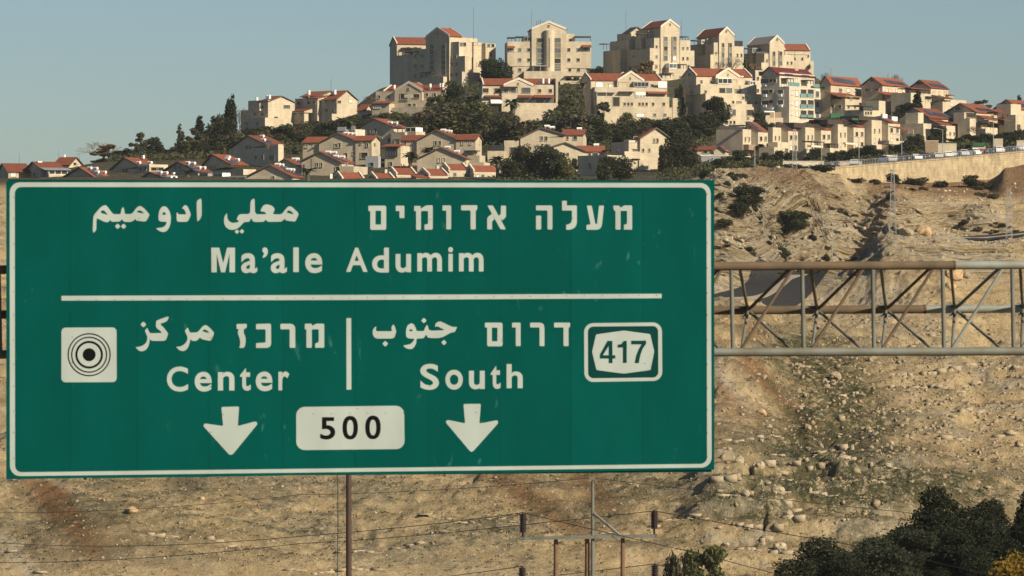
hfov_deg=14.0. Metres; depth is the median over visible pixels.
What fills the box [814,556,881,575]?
pine tree
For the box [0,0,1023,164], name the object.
sky
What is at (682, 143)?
tree
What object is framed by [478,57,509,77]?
tree
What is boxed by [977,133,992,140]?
tree
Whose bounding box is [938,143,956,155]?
garden wall
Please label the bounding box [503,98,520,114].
palm tree
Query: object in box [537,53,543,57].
stair window
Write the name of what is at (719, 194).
shrub
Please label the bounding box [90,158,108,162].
tree
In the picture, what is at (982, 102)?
tree
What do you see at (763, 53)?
apartment tower
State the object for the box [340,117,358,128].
palm tree
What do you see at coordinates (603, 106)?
tree
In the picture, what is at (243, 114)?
bare tree
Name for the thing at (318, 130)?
tree
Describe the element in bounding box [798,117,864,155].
row house
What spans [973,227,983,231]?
shrub
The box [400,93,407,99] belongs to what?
window
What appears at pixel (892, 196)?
shrub
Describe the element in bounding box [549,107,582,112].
tree
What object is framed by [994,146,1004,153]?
parked car
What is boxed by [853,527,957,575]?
pine tree
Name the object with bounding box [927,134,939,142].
tree
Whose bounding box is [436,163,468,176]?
cottage
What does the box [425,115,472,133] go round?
tree
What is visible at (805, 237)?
cutting rubble
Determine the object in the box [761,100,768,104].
window
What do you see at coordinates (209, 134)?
conifer
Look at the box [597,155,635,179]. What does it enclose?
tree
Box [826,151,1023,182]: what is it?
retaining wall
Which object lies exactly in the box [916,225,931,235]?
boulder
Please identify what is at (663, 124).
tree
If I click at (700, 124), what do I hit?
tree
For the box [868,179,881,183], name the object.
shrub
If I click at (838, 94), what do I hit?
house
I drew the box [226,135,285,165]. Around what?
house
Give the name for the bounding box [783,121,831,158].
row house
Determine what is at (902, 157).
parked car
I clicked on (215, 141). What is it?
tree
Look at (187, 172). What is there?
palm tree
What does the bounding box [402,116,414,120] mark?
tree
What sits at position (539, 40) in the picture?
stair window
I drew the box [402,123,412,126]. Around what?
tree
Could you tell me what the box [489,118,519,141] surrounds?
tree
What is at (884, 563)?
bush
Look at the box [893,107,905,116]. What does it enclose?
tree
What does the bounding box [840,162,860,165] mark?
garden wall
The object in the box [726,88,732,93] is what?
window
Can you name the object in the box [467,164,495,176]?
cottage
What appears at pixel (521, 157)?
tree
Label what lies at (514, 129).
tree
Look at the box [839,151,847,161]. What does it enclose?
tree
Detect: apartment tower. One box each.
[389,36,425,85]
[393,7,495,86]
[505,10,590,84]
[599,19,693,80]
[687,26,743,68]
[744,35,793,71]
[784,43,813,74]
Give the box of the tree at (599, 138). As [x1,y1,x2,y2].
[588,135,607,145]
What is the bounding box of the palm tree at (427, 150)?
[419,147,434,153]
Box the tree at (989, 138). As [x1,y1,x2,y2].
[986,135,998,142]
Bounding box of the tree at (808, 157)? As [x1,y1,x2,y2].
[802,154,814,160]
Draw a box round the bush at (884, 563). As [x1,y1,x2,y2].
[853,544,922,575]
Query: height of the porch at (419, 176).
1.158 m
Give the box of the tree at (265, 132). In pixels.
[254,130,275,137]
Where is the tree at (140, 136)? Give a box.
[128,132,149,151]
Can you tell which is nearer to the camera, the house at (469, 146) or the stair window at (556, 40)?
the house at (469, 146)
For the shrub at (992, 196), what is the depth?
831.78 m
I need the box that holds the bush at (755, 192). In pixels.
[731,185,765,207]
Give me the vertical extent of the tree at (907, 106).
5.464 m
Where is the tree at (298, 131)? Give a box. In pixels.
[286,127,306,145]
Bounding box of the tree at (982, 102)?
[971,99,991,107]
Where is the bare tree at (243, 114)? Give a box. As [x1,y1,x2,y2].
[236,109,247,131]
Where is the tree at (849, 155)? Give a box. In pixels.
[843,150,855,159]
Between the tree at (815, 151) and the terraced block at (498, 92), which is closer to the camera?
the tree at (815, 151)
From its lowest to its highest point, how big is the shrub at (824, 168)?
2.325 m
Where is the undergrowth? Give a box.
[105,79,1023,179]
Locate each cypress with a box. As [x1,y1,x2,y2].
[194,115,206,141]
[222,98,229,120]
[228,94,237,133]
[912,90,922,107]
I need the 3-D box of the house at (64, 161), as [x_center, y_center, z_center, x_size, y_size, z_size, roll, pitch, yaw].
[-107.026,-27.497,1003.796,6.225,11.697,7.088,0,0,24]
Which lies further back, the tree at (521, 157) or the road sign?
the tree at (521, 157)
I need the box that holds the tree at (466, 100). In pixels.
[433,98,482,107]
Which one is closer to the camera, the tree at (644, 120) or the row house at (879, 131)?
the row house at (879, 131)
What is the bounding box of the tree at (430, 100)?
[426,95,445,106]
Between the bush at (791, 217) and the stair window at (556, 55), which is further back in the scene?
the stair window at (556, 55)
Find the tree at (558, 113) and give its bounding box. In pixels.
[537,109,581,127]
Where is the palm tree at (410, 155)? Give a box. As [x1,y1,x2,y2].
[398,151,419,167]
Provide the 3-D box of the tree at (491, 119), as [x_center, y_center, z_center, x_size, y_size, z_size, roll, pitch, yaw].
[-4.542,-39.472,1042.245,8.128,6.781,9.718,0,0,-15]
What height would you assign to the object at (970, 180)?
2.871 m
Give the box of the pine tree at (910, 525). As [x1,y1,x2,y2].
[883,520,941,557]
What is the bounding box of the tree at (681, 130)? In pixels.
[670,127,692,136]
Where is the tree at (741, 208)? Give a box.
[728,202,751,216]
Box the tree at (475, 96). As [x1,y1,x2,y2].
[467,94,479,98]
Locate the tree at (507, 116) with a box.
[493,112,520,121]
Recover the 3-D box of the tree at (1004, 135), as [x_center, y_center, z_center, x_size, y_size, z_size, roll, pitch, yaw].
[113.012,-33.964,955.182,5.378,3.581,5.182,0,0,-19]
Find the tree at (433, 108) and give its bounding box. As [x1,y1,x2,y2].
[412,106,443,119]
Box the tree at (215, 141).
[208,138,223,145]
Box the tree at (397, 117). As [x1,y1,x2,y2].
[388,114,402,120]
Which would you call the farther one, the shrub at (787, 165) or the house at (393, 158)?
the house at (393, 158)
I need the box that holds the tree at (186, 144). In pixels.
[178,140,199,150]
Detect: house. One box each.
[0,163,30,177]
[26,161,70,176]
[55,154,83,167]
[62,167,108,176]
[108,155,167,173]
[141,171,177,177]
[162,161,229,176]
[200,154,255,174]
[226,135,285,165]
[229,163,304,179]
[274,158,305,174]
[300,151,367,175]
[301,132,381,164]
[355,118,424,147]
[357,104,371,115]
[380,144,409,167]
[398,129,484,164]
[415,146,489,172]
[488,125,587,161]
[547,142,605,170]
[578,155,631,175]
[611,127,670,170]
[690,145,729,157]
[716,121,767,158]
[759,122,797,160]
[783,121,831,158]
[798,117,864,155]
[819,76,860,118]
[840,114,903,151]
[844,77,909,116]
[889,107,957,145]
[891,80,965,114]
[937,103,1003,137]
[987,99,1023,134]
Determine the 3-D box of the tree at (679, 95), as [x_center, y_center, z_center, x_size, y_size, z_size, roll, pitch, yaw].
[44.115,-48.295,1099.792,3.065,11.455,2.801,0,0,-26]
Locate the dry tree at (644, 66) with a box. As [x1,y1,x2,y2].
[633,60,655,73]
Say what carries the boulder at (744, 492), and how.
on the ground at (808, 192)
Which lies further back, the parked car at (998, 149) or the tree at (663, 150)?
the tree at (663, 150)
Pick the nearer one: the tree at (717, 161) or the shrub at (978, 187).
the shrub at (978, 187)
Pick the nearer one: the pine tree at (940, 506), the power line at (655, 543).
the power line at (655, 543)
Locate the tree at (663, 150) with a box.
[657,144,673,172]
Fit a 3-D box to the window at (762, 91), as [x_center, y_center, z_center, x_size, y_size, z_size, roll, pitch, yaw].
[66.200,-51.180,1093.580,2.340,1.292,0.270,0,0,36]
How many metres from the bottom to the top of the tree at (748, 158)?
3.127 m
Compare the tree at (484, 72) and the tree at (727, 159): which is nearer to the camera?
the tree at (727, 159)
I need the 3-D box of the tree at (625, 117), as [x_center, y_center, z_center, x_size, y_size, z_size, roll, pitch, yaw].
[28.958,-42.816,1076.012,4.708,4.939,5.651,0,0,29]
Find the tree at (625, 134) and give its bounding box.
[618,130,637,141]
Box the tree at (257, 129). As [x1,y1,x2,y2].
[245,127,263,132]
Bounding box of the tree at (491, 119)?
[487,117,501,134]
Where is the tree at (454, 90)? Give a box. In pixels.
[441,81,465,101]
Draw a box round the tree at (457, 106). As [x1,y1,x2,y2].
[426,102,491,120]
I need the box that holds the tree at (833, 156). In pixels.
[823,151,843,160]
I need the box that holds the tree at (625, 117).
[617,112,634,122]
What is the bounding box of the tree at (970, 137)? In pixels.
[961,134,978,141]
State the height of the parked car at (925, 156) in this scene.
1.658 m
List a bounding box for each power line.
[0,478,586,512]
[0,511,650,562]
[7,512,521,545]
[337,475,337,575]
[453,566,520,575]
[525,513,783,575]
[558,564,652,575]
[596,478,1023,532]
[656,564,698,575]
[657,511,994,575]
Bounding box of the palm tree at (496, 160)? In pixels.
[487,156,502,177]
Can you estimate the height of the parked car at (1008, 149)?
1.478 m
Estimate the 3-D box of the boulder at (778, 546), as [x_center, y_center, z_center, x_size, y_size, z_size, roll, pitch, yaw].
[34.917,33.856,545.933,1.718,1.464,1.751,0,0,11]
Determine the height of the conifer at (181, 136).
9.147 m
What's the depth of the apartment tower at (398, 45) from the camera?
1263.59 m
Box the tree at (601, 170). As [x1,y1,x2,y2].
[595,162,613,179]
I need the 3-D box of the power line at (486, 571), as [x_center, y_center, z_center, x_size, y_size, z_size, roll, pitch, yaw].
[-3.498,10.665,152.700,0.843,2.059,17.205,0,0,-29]
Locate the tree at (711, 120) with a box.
[697,112,724,129]
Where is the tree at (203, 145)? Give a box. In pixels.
[195,144,211,149]
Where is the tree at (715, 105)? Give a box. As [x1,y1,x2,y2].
[697,95,732,126]
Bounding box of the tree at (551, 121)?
[541,116,569,130]
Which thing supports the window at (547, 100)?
in the terraced block at (498, 92)
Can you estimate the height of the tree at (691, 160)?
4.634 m
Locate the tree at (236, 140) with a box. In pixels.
[228,136,242,145]
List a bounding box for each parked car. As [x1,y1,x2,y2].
[830,161,839,166]
[850,159,857,164]
[878,156,887,163]
[888,156,896,162]
[898,155,906,160]
[911,154,921,160]
[919,153,927,159]
[931,152,942,158]
[944,151,953,157]
[958,149,968,156]
[967,148,982,155]
[986,148,994,154]
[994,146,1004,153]
[1003,146,1010,151]
[1009,146,1020,151]
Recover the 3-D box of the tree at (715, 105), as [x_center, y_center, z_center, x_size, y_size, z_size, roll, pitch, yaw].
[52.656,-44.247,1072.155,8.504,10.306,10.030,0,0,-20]
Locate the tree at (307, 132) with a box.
[303,130,311,138]
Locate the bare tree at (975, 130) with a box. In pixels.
[967,126,982,134]
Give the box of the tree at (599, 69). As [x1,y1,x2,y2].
[587,66,602,72]
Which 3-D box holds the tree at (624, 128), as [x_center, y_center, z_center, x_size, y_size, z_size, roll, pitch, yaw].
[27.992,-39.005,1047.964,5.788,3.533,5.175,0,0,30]
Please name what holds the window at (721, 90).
in the terraced block at (736, 89)
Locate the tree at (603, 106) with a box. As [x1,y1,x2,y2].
[596,102,610,118]
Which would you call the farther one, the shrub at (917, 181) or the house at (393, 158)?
the house at (393, 158)
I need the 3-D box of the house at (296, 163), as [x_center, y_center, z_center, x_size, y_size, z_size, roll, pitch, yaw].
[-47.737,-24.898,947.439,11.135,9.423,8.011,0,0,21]
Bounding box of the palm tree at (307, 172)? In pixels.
[301,168,316,180]
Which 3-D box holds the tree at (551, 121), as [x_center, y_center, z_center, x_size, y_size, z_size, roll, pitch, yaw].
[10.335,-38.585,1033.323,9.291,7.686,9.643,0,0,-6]
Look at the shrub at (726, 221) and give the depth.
758.86 m
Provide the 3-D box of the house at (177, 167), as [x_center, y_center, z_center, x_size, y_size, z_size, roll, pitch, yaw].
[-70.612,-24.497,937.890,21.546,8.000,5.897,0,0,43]
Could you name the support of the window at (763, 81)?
in the terraced block at (791, 95)
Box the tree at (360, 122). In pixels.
[355,119,366,127]
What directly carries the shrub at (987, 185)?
on the ground at (808, 192)
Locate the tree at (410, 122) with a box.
[399,120,415,124]
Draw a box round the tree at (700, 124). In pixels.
[680,114,715,136]
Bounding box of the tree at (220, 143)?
[214,141,229,146]
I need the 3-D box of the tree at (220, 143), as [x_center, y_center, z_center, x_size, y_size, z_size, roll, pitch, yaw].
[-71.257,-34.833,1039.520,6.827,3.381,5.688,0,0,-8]
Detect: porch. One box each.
[411,175,429,178]
[763,111,782,123]
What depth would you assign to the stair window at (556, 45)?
1232.03 m
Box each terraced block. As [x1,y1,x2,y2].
[241,95,295,130]
[292,90,358,125]
[371,81,450,115]
[479,77,557,121]
[579,71,679,124]
[681,67,760,126]
[751,70,761,93]
[758,67,820,122]
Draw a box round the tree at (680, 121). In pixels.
[675,120,695,127]
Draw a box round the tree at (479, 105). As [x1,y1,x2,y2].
[460,101,495,116]
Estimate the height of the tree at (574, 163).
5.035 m
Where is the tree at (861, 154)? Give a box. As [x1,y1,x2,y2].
[856,146,869,155]
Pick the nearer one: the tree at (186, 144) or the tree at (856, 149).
the tree at (856, 149)
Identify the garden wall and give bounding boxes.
[783,161,823,167]
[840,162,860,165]
[925,140,938,152]
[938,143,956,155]
[972,146,985,148]
[994,139,1002,145]
[1016,140,1023,144]
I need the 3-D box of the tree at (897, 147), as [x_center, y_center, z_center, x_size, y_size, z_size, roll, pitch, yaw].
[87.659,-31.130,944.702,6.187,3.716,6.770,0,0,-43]
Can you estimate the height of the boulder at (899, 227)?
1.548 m
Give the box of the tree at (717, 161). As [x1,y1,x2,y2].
[710,158,725,165]
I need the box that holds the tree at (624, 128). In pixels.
[615,125,634,135]
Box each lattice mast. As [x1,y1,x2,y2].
[792,129,796,167]
[889,169,896,235]
[1004,188,1013,238]
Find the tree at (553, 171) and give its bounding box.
[545,151,566,179]
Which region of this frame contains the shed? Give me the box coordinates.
[366,156,380,167]
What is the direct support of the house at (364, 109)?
on the ground at (808, 192)
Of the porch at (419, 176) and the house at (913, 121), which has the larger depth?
the house at (913, 121)
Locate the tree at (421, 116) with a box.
[412,109,435,128]
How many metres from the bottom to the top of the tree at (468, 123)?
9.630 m
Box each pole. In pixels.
[346,475,351,575]
[519,477,658,575]
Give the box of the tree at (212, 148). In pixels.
[204,146,220,156]
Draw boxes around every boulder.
[127,506,137,513]
[722,542,729,546]
[734,456,743,463]
[742,490,749,496]
[755,461,764,468]
[756,409,766,416]
[771,485,784,494]
[773,542,785,550]
[783,510,791,514]
[829,371,841,379]
[893,224,903,231]
[898,227,914,236]
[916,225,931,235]
[945,269,962,281]
[945,282,956,290]
[963,271,970,278]
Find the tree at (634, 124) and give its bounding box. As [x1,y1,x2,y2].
[626,122,637,132]
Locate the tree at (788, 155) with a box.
[782,152,795,160]
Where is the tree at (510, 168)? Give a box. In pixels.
[498,157,523,178]
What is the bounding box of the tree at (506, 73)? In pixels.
[496,67,513,77]
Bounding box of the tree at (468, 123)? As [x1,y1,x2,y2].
[447,107,481,133]
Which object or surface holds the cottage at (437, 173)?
on the ground at (808, 192)
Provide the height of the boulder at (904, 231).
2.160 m
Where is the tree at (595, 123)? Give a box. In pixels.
[578,116,611,137]
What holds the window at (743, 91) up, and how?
in the terraced block at (736, 89)
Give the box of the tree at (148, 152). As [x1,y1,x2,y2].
[141,149,155,154]
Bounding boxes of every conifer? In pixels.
[170,124,187,152]
[205,123,214,144]
[742,58,750,72]
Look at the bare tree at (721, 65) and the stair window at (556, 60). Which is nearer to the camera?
the bare tree at (721, 65)
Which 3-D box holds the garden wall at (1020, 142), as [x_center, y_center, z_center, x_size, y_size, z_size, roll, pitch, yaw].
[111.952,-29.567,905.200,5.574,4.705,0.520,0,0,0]
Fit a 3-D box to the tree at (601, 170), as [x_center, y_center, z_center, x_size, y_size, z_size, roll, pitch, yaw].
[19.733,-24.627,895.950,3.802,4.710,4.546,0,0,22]
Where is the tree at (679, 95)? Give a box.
[674,84,685,115]
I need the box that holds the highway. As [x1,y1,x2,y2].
[714,231,1023,305]
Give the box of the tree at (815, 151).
[806,148,820,159]
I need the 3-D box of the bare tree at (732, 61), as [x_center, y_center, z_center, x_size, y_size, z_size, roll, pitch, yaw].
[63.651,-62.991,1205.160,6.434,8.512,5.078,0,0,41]
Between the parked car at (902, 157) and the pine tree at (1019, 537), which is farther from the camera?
the parked car at (902, 157)
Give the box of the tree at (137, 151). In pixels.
[130,148,143,156]
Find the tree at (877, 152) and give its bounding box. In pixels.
[871,150,884,154]
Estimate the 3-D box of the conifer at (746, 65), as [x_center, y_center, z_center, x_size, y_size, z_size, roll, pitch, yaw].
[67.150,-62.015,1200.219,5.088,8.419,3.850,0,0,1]
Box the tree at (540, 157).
[530,144,557,178]
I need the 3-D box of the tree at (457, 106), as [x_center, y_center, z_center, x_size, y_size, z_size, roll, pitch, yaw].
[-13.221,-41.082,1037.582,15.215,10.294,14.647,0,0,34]
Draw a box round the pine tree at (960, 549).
[923,529,1023,575]
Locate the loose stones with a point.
(876, 502)
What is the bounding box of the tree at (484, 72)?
[478,70,497,82]
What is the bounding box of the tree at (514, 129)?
[492,118,540,144]
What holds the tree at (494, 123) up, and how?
on the ground at (808, 192)
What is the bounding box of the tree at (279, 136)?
[272,133,291,145]
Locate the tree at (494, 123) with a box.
[488,119,505,141]
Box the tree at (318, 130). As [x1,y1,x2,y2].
[312,121,341,136]
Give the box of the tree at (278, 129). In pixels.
[269,125,294,137]
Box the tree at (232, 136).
[221,133,245,143]
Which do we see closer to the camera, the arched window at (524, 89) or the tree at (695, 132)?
the tree at (695, 132)
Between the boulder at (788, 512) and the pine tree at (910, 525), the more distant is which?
the boulder at (788, 512)
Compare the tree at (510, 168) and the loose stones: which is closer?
the loose stones
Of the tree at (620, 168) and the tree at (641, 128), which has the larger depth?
the tree at (641, 128)
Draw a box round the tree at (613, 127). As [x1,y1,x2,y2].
[609,124,620,133]
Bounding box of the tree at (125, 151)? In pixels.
[111,148,134,156]
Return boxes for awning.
[972,143,985,145]
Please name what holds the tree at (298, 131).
on the ground at (808, 192)
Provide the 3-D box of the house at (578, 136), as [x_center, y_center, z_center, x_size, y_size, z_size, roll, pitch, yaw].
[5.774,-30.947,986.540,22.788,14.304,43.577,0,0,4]
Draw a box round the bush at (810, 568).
[773,558,818,575]
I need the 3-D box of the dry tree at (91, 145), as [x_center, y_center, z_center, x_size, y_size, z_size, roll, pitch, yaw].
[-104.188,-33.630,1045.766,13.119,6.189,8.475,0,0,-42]
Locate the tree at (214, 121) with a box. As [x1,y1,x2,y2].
[209,113,227,138]
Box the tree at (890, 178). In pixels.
[885,173,900,182]
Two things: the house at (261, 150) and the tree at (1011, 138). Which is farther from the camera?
the house at (261, 150)
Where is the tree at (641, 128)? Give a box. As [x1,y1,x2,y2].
[633,123,652,134]
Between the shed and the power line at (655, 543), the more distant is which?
the shed
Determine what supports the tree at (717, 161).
on the ground at (808, 192)
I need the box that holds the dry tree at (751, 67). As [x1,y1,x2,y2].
[749,64,761,73]
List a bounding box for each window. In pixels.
[269,155,274,160]
[360,152,367,158]
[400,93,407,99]
[482,88,488,92]
[494,88,500,92]
[522,87,530,92]
[526,98,531,102]
[536,98,543,102]
[537,38,543,42]
[537,43,543,47]
[537,48,543,52]
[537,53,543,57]
[537,58,543,62]
[545,98,553,102]
[554,38,560,42]
[554,43,560,47]
[554,48,560,52]
[554,53,560,57]
[554,58,560,62]
[554,63,560,68]
[596,82,602,86]
[636,113,644,116]
[719,88,725,93]
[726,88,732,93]
[735,89,740,93]
[741,89,747,93]
[761,78,768,83]
[761,90,768,94]
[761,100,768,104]
[954,106,960,110]
[966,112,974,118]
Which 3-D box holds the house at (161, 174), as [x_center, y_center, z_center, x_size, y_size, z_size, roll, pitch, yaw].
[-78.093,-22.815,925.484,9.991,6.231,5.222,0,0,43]
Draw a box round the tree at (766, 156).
[759,152,773,160]
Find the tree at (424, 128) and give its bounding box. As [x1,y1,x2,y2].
[411,124,427,134]
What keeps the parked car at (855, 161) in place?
on the street
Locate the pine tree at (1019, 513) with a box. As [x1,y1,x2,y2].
[1007,492,1023,542]
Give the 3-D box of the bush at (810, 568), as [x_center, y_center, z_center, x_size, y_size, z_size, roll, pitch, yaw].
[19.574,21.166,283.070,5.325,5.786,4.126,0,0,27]
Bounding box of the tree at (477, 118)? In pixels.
[439,108,486,133]
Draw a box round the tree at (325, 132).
[319,130,336,136]
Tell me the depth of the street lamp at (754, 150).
884.96 m
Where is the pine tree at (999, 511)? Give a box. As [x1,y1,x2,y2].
[974,498,1016,530]
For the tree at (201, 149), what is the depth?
1027.27 m
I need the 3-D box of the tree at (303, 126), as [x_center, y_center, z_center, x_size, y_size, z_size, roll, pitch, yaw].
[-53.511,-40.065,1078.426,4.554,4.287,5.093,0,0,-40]
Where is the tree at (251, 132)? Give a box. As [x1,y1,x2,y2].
[243,130,254,134]
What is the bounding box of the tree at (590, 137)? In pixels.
[560,128,598,145]
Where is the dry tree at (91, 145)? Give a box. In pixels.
[75,142,120,157]
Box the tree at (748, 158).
[745,153,757,160]
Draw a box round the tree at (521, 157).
[509,143,536,177]
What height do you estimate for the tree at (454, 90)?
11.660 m
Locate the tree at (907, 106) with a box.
[891,102,921,114]
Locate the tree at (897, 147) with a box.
[888,142,913,153]
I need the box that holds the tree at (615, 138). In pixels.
[611,133,621,142]
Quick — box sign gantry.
[0,260,1023,358]
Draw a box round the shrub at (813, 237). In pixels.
[809,234,816,240]
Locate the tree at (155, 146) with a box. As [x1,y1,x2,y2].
[145,136,165,153]
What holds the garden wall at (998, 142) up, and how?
on the ground at (808, 192)
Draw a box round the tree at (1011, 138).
[1004,135,1018,143]
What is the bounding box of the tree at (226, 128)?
[212,117,237,139]
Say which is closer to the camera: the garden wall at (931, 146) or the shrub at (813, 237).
the shrub at (813, 237)
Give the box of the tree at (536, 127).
[529,124,547,131]
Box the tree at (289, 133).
[279,130,304,144]
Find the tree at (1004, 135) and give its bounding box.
[996,132,1017,139]
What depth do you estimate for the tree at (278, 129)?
1053.13 m
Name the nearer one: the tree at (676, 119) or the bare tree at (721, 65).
the tree at (676, 119)
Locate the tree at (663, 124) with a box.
[651,118,689,136]
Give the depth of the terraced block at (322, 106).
1153.30 m
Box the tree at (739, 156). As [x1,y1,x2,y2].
[732,149,746,161]
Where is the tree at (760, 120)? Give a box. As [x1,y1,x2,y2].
[754,111,767,129]
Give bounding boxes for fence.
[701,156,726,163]
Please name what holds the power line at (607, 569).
attached to the power pole at (592, 536)
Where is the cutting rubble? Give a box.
[710,166,1023,270]
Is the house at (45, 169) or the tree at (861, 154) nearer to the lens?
the tree at (861, 154)
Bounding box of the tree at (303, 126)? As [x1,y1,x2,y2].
[297,124,312,131]
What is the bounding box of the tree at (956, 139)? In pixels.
[948,138,962,142]
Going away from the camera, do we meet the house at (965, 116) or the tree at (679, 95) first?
the house at (965, 116)
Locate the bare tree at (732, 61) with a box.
[726,56,742,67]
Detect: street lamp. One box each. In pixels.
[745,137,754,166]
[812,140,821,164]
[821,227,832,260]
[933,128,942,153]
[984,119,993,147]
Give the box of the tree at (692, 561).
[681,544,727,575]
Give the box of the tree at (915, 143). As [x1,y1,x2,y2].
[900,140,923,150]
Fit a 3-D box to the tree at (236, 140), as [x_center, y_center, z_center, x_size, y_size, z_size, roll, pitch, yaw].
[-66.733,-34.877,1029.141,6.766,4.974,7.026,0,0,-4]
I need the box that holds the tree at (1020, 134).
[1013,129,1023,138]
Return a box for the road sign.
[6,179,713,478]
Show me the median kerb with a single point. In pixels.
(774, 289)
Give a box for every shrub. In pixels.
[662,549,682,575]
[700,169,713,176]
[715,218,732,225]
[716,192,724,196]
[721,164,734,168]
[728,175,738,180]
[744,246,755,251]
[777,246,791,257]
[782,164,794,167]
[809,234,816,240]
[814,164,835,172]
[823,254,830,260]
[847,178,866,182]
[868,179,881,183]
[886,194,895,198]
[902,177,929,185]
[933,180,948,187]
[959,219,968,223]
[973,181,993,188]
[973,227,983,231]
[975,185,983,189]
[986,194,999,198]
[988,550,1023,575]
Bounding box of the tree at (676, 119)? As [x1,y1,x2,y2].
[672,117,688,124]
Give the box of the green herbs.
[0,253,1023,575]
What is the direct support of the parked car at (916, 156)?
on the street
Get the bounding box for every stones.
[0,298,1023,575]
[711,234,1023,550]
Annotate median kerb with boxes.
[734,233,1023,298]
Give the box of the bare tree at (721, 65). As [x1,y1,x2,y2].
[714,60,729,68]
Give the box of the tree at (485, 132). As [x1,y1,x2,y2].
[476,124,490,139]
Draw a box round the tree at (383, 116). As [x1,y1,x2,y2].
[378,114,388,118]
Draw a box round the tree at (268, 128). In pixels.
[261,126,274,130]
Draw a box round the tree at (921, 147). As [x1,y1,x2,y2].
[909,145,924,151]
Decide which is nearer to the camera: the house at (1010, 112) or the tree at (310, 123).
the house at (1010, 112)
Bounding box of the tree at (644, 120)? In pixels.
[638,117,650,123]
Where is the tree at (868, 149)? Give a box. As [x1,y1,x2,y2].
[860,144,881,154]
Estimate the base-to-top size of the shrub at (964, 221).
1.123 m
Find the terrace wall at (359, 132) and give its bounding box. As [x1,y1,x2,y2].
[337,126,364,135]
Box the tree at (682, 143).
[664,129,697,166]
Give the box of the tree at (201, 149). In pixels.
[193,147,206,153]
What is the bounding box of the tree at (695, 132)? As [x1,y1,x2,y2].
[664,122,701,138]
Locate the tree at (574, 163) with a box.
[570,158,579,172]
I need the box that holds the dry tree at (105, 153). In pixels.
[89,144,115,159]
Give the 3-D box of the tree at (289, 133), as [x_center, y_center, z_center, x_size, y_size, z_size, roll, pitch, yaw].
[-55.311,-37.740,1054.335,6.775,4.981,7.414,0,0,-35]
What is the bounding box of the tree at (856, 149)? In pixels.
[847,147,860,155]
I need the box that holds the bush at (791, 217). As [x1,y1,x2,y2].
[780,210,812,233]
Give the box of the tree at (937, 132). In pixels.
[927,125,947,141]
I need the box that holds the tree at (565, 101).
[552,96,576,111]
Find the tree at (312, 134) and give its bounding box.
[306,133,316,136]
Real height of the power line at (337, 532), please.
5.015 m
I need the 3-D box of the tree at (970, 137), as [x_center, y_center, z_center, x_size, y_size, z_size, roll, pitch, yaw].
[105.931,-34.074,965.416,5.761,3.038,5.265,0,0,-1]
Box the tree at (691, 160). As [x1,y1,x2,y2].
[682,153,702,170]
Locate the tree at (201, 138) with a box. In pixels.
[185,127,206,143]
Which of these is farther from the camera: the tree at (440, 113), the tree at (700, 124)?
the tree at (700, 124)
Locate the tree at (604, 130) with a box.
[593,126,613,139]
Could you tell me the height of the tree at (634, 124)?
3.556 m
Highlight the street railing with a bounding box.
[822,145,1023,166]
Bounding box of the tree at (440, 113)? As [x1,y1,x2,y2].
[427,106,472,133]
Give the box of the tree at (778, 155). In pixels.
[770,150,785,160]
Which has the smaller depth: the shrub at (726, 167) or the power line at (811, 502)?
the power line at (811, 502)
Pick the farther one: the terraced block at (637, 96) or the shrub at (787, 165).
the terraced block at (637, 96)
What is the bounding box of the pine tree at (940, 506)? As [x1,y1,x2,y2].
[907,486,1004,556]
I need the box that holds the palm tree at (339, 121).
[334,116,350,126]
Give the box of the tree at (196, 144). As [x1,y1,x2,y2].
[187,143,205,150]
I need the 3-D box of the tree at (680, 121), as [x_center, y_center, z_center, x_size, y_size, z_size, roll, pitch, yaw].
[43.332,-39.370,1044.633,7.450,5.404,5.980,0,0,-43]
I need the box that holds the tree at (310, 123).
[305,122,313,128]
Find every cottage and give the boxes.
[329,171,364,178]
[367,172,394,177]
[384,166,416,177]
[417,167,448,177]
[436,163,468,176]
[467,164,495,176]
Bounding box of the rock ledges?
[6,362,1022,574]
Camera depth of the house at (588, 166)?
925.88 m
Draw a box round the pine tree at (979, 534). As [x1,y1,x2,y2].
[961,514,1014,548]
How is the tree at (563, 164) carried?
on the ground at (808, 192)
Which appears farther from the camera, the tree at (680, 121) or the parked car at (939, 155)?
the tree at (680, 121)
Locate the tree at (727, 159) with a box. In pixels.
[721,156,739,165]
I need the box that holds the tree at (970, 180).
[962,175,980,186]
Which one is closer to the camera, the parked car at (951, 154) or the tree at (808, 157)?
the parked car at (951, 154)
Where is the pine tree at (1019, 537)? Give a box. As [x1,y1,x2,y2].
[980,520,1023,574]
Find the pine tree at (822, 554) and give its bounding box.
[772,535,873,575]
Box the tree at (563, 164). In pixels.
[558,158,575,179]
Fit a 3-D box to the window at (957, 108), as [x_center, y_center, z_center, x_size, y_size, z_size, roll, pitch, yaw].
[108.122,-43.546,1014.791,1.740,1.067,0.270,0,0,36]
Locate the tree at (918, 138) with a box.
[907,134,924,145]
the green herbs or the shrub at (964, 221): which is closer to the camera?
the green herbs
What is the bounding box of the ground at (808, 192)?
[0,78,1023,575]
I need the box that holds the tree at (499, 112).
[490,111,509,115]
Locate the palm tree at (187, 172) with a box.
[179,169,195,176]
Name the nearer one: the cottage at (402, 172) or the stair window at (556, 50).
the cottage at (402, 172)
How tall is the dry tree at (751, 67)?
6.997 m
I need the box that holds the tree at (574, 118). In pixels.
[552,112,591,132]
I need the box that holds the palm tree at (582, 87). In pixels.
[575,78,586,98]

